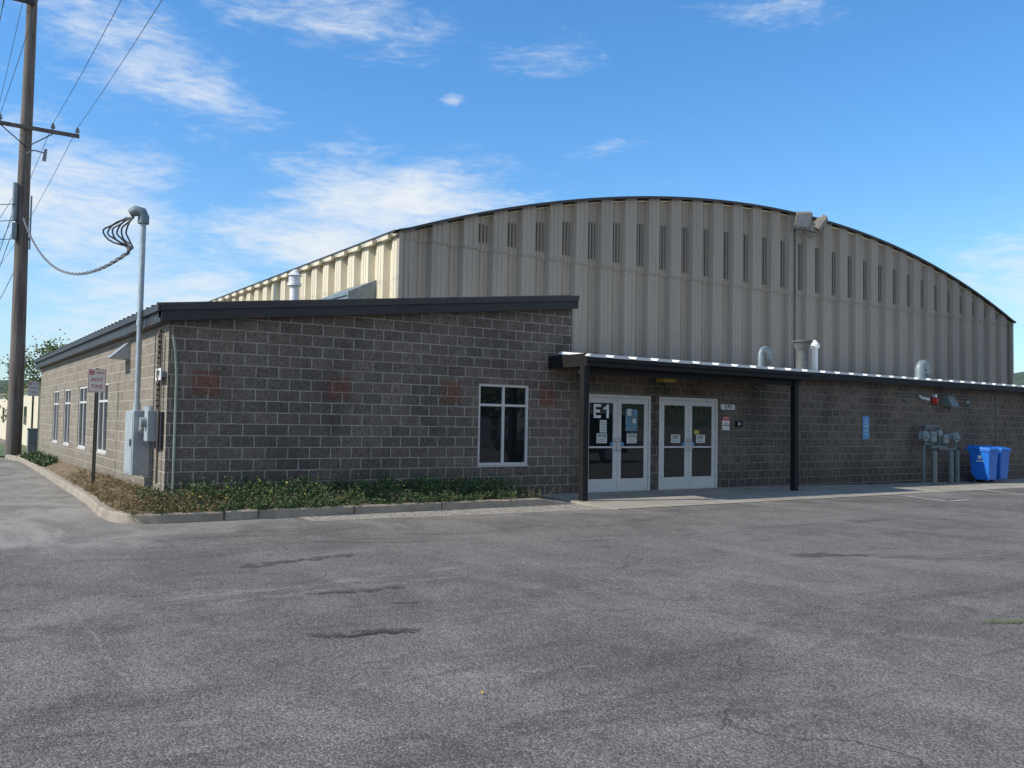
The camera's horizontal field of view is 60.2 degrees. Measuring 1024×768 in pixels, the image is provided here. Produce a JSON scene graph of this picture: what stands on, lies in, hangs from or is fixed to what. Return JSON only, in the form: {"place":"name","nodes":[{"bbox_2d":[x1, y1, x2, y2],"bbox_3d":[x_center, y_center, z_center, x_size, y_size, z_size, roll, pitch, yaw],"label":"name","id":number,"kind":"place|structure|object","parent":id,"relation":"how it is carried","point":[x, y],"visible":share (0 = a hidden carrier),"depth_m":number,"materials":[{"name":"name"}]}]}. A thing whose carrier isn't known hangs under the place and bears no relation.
{"place":"outdoors","nodes":[
{"label":"outdoors","id":0,"kind":"place"},
{"bbox_2d":[0,438,1023,767],"bbox_3d":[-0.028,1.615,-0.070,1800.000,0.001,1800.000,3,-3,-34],"label":"ground","id":1,"kind":"structure","parent":0,"point":[568,640],"depth_m":6.65,"materials":[{"name":"grey asphalt"}]},
{"bbox_2d":[0,444,38,455],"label":"grass verge","id":2,"kind":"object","parent":1,"relation":"on","point":[2,449],"depth_m":38.52,"materials":[{"name":"green plant"}]},
{"bbox_2d":[28,381,38,427],"bbox_3d":[-18.167,1.349,33.441,0.360,2.930,0.051,3,-3,-34],"label":"no parking sign","id":3,"kind":"object","parent":2,"relation":"on","point":[33,388],"visible":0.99,"depth_m":33.46,"materials":[{"name":"white metal"}]},
{"bbox_2d":[0,384,39,422],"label":"tree","id":4,"kind":"object","parent":1,"relation":"on","point":[5,410],"visible":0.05,"depth_m":49.49,"materials":[{"name":"green plant"}]},
{"bbox_2d":[0,387,40,448],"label":"cream outbuilding","id":5,"kind":"structure","parent":1,"relation":"on","point":[27,406],"depth_m":43.93,"materials":[{"name":"paint"}]},
{"bbox_2d":[2,406,26,423],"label":"windows","id":6,"kind":"structure","parent":5,"relation":"in","point":[25,408],"depth_m":44.45,"materials":[{"name":"grey glass"}]},
{"bbox_2d":[0,329,69,397],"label":"tree","id":7,"kind":"object","parent":1,"relation":"on","point":[48,348],"visible":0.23,"depth_m":52.78,"materials":[{"name":"green plant"}]},
{"bbox_2d":[0,0,79,457],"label":"utility pole","id":8,"kind":"object","parent":1,"relation":"on","point":[21,203],"visible":0.98,"depth_m":32.42,"materials":[{"name":"brown wood"}]},
{"bbox_2d":[0,0,161,298],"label":"overhead wires","id":9,"kind":"object","parent":8,"relation":"attached to","point":[117,259],"visible":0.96,"depth_m":26.69,"materials":[{"name":"black rubber"}]},
{"bbox_2d":[16,452,562,512],"bbox_3d":[-8.505,2.366,24.726,8.388,0.313,22.340,3,-3,-34],"label":"planting bed","id":10,"kind":"object","parent":1,"relation":"on","point":[59,466],"visible":0.24,"depth_m":16.65,"materials":[{"name":"soil"}]},
{"bbox_2d":[27,428,37,452],"bbox_3d":[-17.111,2.113,31.485,0.340,1.070,0.290,3,-3,-34],"label":"utility pedestal","id":11,"kind":"object","parent":10,"relation":"on","point":[32,433],"visible":0.77,"depth_m":31.38,"materials":[{"name":"grey paint"}]},
{"bbox_2d":[88,368,105,483],"bbox_3d":[-8.546,0.920,18.106,0.340,2.490,0.051,3,-3,-34],"label":"no parking sign","id":12,"kind":"object","parent":10,"relation":"on","point":[96,380],"visible":1,"depth_m":18.11,"materials":[{"name":"white metal"}]},
{"bbox_2d":[20,449,540,515],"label":"groundcover plants","id":13,"kind":"object","parent":10,"relation":"on","point":[475,489],"visible":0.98,"depth_m":15.40,"materials":[{"name":"green plant"}]},
{"bbox_2d":[5,454,576,523],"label":"kerb","id":14,"kind":"structure","parent":1,"relation":"on","point":[98,507],"depth_m":14.99,"materials":[{"name":"concrete"}]},
{"bbox_2d":[33,270,1023,502],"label":"concrete block annex","id":15,"kind":"object","parent":1,"relation":"on","point":[515,387],"visible":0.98,"depth_m":18.44,"materials":[{"name":"grey concrete"}]},
{"bbox_2d":[53,390,58,441],"bbox_3d":[-13.730,0.977,26.683,0.082,1.560,1.250,3,-3,-34],"label":"side window frame","id":16,"kind":"structure","parent":15,"relation":"in","point":[57,391],"depth_m":26.78,"materials":[{"name":"white metal"}]},
{"bbox_2d":[54,393,58,439],"bbox_3d":[-13.725,0.977,26.686,0.010,1.540,1.230,3,-3,-34],"label":"side window glass","id":17,"kind":"structure","parent":15,"relation":"in","point":[56,393],"depth_m":27.03,"materials":[{"name":"black"}]},
{"bbox_2d":[63,388,70,444],"bbox_3d":[-12.367,0.912,24.648,0.082,1.560,1.250,3,-3,-34],"label":"side window frame","id":18,"kind":"structure","parent":15,"relation":"in","point":[66,390],"depth_m":24.76,"materials":[{"name":"white metal"}]},
{"bbox_2d":[65,391,70,442],"bbox_3d":[-12.362,0.912,24.651,0.010,1.540,1.230,3,-3,-34],"label":"side window glass","id":19,"kind":"structure","parent":15,"relation":"in","point":[67,391],"depth_m":24.95,"materials":[{"name":"black"}]},
{"bbox_2d":[78,386,86,448],"bbox_3d":[-10.809,0.838,22.323,0.082,1.560,1.350,3,-3,-34],"label":"side window frame","id":20,"kind":"structure","parent":15,"relation":"in","point":[84,387],"depth_m":22.38,"materials":[{"name":"white metal"}]},
{"bbox_2d":[80,388,86,445],"bbox_3d":[-10.804,0.838,22.326,0.010,1.540,1.330,3,-3,-34],"label":"side window glass","id":21,"kind":"structure","parent":15,"relation":"in","point":[86,388],"depth_m":22.59,"materials":[{"name":"black glass"}]},
{"bbox_2d":[97,383,107,452],"bbox_3d":[-9.154,0.759,19.852,0.082,1.560,1.300,3,-3,-34],"label":"side window frame","id":22,"kind":"structure","parent":15,"relation":"in","point":[104,401],"depth_m":19.86,"materials":[{"name":"white metal"}]},
{"bbox_2d":[99,385,107,449],"bbox_3d":[-9.149,0.760,19.855,0.010,1.540,1.280,3,-3,-34],"label":"side window glass","id":23,"kind":"structure","parent":15,"relation":"in","point":[102,394],"depth_m":20.07,"materials":[{"name":"black"}]},
{"bbox_2d":[107,341,130,359],"bbox_3d":[-7.799,-0.671,17.494,0.360,0.360,0.500,3,-3,-34],"label":"wall vent hood","id":24,"kind":"object","parent":15,"relation":"attached to","point":[122,352],"depth_m":17.34,"materials":[{"name":"metal"}]},
{"bbox_2d":[102,205,163,483],"bbox_3d":[-6.543,-0.735,15.176,0.851,4.810,1.450,3,-3,-34],"label":"electric meter service","id":25,"kind":"object","parent":15,"relation":"attached to","point":[144,432],"visible":0.99,"depth_m":15.33,"materials":[{"name":"metal"}]},
{"bbox_2d":[124,413,132,472],"bbox_3d":[-6.714,1.021,15.457,0.010,1.040,0.620,3,-3,-34],"label":"cabinet door","id":26,"kind":"structure","parent":25,"relation":"in","point":[129,416],"depth_m":15.43,"materials":[{"name":"grey metal"}]},
{"bbox_2d":[155,368,165,380],"bbox_3d":[-5.900,-0.162,14.848,0.105,0.200,0.380,3,-3,-34],"label":"address sign","id":27,"kind":"object","parent":15,"relation":"attached to","point":[161,373],"visible":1,"depth_m":14.73,"materials":[{"name":"white metal"}]},
{"bbox_2d":[171,335,177,495],"bbox_3d":[-5.620,0.577,14.634,0.042,2.774,0.126,-1,-3,36],"label":"ground conduit","id":28,"kind":"object","parent":15,"relation":"attached to","point":[175,410],"visible":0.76,"depth_m":14.65,"materials":[{"name":"grey plastic"}]},
{"bbox_2d":[479,386,524,462],"bbox_3d":[-0.205,0.849,18.409,1.230,1.660,0.010,3,-3,-34],"label":"front window glass","id":29,"kind":"structure","parent":15,"relation":"in","point":[490,416],"depth_m":18.38,"materials":[{"name":"black glass"}]},
{"bbox_2d":[477,383,528,465],"bbox_3d":[-0.202,0.849,18.404,1.250,1.680,0.082,3,-3,-34],"label":"front window frame","id":30,"kind":"structure","parent":15,"relation":"in","point":[503,405],"depth_m":18.39,"materials":[{"name":"white metal"}]},
{"bbox_2d":[210,196,1015,401],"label":"arched metal hall","id":31,"kind":"structure","parent":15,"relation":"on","point":[687,279],"depth_m":34.10,"materials":[{"name":"beige paint"}]},
{"bbox_2d":[588,397,647,491],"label":"door leaves","id":32,"kind":"structure","parent":15,"relation":"in","point":[616,483],"depth_m":20.09,"materials":[{"name":"white metal"}]},
{"bbox_2d":[660,400,714,488],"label":"door leaves","id":33,"kind":"structure","parent":15,"relation":"in","point":[687,481],"depth_m":21.31,"materials":[{"name":"white metal"}]},
{"bbox_2d":[722,416,729,429],"bbox_3d":[5.334,0.970,22.026,0.277,0.359,0.018,3,-3,-34],"label":"warning sign","id":34,"kind":"object","parent":15,"relation":"attached to","point":[725,422],"visible":1,"depth_m":22.02,"materials":[{"name":"white plastic"}]},
{"bbox_2d":[721,404,734,409],"bbox_3d":[5.398,0.578,22.083,0.500,0.130,0.019,3,-3,-34],"label":"address sign","id":35,"kind":"object","parent":15,"relation":"attached to","point":[727,407],"visible":1,"depth_m":22.07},
{"bbox_2d":[735,420,742,427],"bbox_3d":[5.736,1.007,22.268,0.260,0.180,0.065,3,-3,-34],"label":"door intercom","id":36,"kind":"object","parent":15,"relation":"attached to","point":[739,423],"depth_m":22.25,"materials":[{"name":"plastic"}]},
{"bbox_2d":[756,346,772,368],"bbox_3d":[8.111,-0.843,28.338,0.674,0.760,0.288,3,-3,-34],"label":"gooseneck vent","id":37,"kind":"object","parent":15,"relation":"attached to","point":[766,349],"visible":0.84,"depth_m":28.20,"materials":[{"name":"silver metal"}]},
{"bbox_2d":[792,340,812,369],"bbox_3d":[9.655,-0.892,29.375,0.672,1.100,0.672,3,-3,-34],"label":"exhaust stack","id":38,"kind":"object","parent":15,"relation":"on","point":[802,347],"visible":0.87,"depth_m":29.20,"materials":[{"name":"grey metal"}]},
{"bbox_2d":[793,211,827,368],"bbox_3d":[12.438,-3.835,36.713,1.938,6.509,0.863,3,-3,-34],"label":"floodlight pair","id":39,"kind":"object","parent":15,"relation":"on","point":[803,218],"visible":0.98,"depth_m":36.70,"materials":[{"name":"grey paint"}]},
{"bbox_2d":[810,340,819,369],"bbox_3d":[10.196,-0.897,29.737,0.320,1.160,0.320,3,-3,-34],"label":"flue pipe","id":40,"kind":"object","parent":15,"relation":"on","point":[815,345],"visible":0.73,"depth_m":29.65,"materials":[{"name":"silver metal"}]},
{"bbox_2d":[863,416,868,438],"bbox_3d":[10.111,1.244,25.216,0.300,0.650,0.023,3,-3,-34],"label":"accessible parking sign","id":41,"kind":"object","parent":15,"relation":"attached to","point":[865,427],"visible":1,"depth_m":25.21,"materials":[{"name":"blue metal"}]},
{"bbox_2d":[754,386,996,445],"bbox_3d":[11.082,1.482,25.826,11.819,2.700,0.044,3,-3,-34],"label":"conduit run","id":42,"kind":"object","parent":15,"relation":"attached to","point":[931,396],"visible":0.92,"depth_m":28.06,"materials":[{"name":"grey paint"}]},
{"bbox_2d":[915,360,930,379],"bbox_3d":[15.443,-0.521,33.240,0.881,0.790,0.544,3,-3,-34],"label":"gooseneck vent","id":43,"kind":"object","parent":15,"relation":"attached to","point":[922,367],"visible":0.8,"depth_m":33.06,"materials":[{"name":"silver metal"}]},
{"bbox_2d":[918,395,929,400],"bbox_3d":[12.439,0.422,26.660,0.330,0.184,0.106,0,-3,21],"label":"security camera","id":44,"kind":"object","parent":15,"relation":"attached to","point":[923,398],"visible":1,"depth_m":26.62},
{"bbox_2d":[931,394,938,403],"bbox_3d":[12.992,0.468,27.099,0.240,0.300,0.140,3,-3,-34],"label":"fire alarm bell","id":45,"kind":"object","parent":15,"relation":"attached to","point":[934,400],"visible":1,"depth_m":27.05,"materials":[{"name":"red metal"}]},
{"bbox_2d":[921,425,960,482],"bbox_3d":[12.912,2.106,26.831,1.985,1.702,0.409,3,-3,-34],"label":"pipework","id":46,"kind":"object","parent":15,"relation":"attached to","point":[939,447],"visible":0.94,"depth_m":26.39,"materials":[{"name":"grey paint"}]},
{"bbox_2d":[926,431,948,443],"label":"meters","id":47,"kind":"object","parent":46,"relation":"attached to","point":[943,439],"visible":0.81,"depth_m":26.41,"materials":[{"name":"paint"}]},
{"bbox_2d":[918,430,959,441],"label":"regulators","id":48,"kind":"object","parent":46,"relation":"attached to","point":[925,436],"visible":0.99,"depth_m":26.48,"materials":[{"name":"paint"}]},
{"bbox_2d":[943,396,958,406],"bbox_3d":[13.666,0.538,27.464,0.450,0.345,0.280,3,-3,-34],"label":"wall pack light","id":49,"kind":"object","parent":15,"relation":"attached to","point":[949,401],"visible":1,"depth_m":27.40,"materials":[{"name":"grey paint"}]},
{"bbox_2d":[69,487,1023,698],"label":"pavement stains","id":50,"kind":"object","parent":1,"relation":"on","point":[416,629],"visible":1,"depth_m":8.25,"materials":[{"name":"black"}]},
{"bbox_2d":[299,478,1023,520],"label":"concrete walk","id":51,"kind":"structure","parent":1,"relation":"on","point":[682,498],"depth_m":19.91,"materials":[{"name":"grey concrete"}]},
{"bbox_2d":[932,451,936,484],"bbox_3d":[12.281,2.442,25.669,0.148,0.990,0.148,3,-3,-34],"label":"bollard","id":52,"kind":"object","parent":51,"relation":"on","point":[934,467],"visible":0.94,"depth_m":25.61,"materials":[{"name":"grey metal"}]},
{"bbox_2d":[948,451,953,483],"bbox_3d":[13.042,2.479,26.238,0.148,0.990,0.148,3,-3,-34],"label":"bollard","id":53,"kind":"object","parent":51,"relation":"on","point":[950,467],"visible":0.93,"depth_m":26.18,"materials":[{"name":"grey metal"}]},
{"bbox_2d":[954,450,959,482],"bbox_3d":[13.636,2.525,27.056,0.148,0.990,0.148,3,-3,-34],"label":"bollard","id":54,"kind":"object","parent":51,"relation":"on","point":[957,466],"visible":1,"depth_m":27.00,"materials":[{"name":"grey metal"}]},
{"bbox_2d":[965,445,999,481],"bbox_3d":[14.470,2.464,27.182,0.591,1.146,0.818,3,-3,-34],"label":"recycling bin","id":55,"kind":"object","parent":51,"relation":"on","point":[983,461],"visible":0.98,"depth_m":26.97,"materials":[{"name":"blue plastic"}]},
{"bbox_2d":[980,445,1011,481],"bbox_3d":[15.057,2.492,27.598,0.591,1.146,0.818,3,-3,-34],"label":"recycling bin","id":56,"kind":"object","parent":51,"relation":"on","point":[1003,463],"visible":0.3,"depth_m":27.27,"materials":[{"name":"blue plastic"}]},
{"bbox_2d":[0,372,1023,393],"bbox_3d":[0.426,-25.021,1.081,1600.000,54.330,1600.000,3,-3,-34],"label":"hills","id":57,"kind":"structure","parent":0,"point":[1018,378],"depth_m":638.65,"materials":[{"name":"green plant"}]},
{"bbox_2d":[0,0,1023,379],"label":"sky","id":58,"kind":"structure","parent":0,"point":[257,140],"materials":[{"name":"blue"}]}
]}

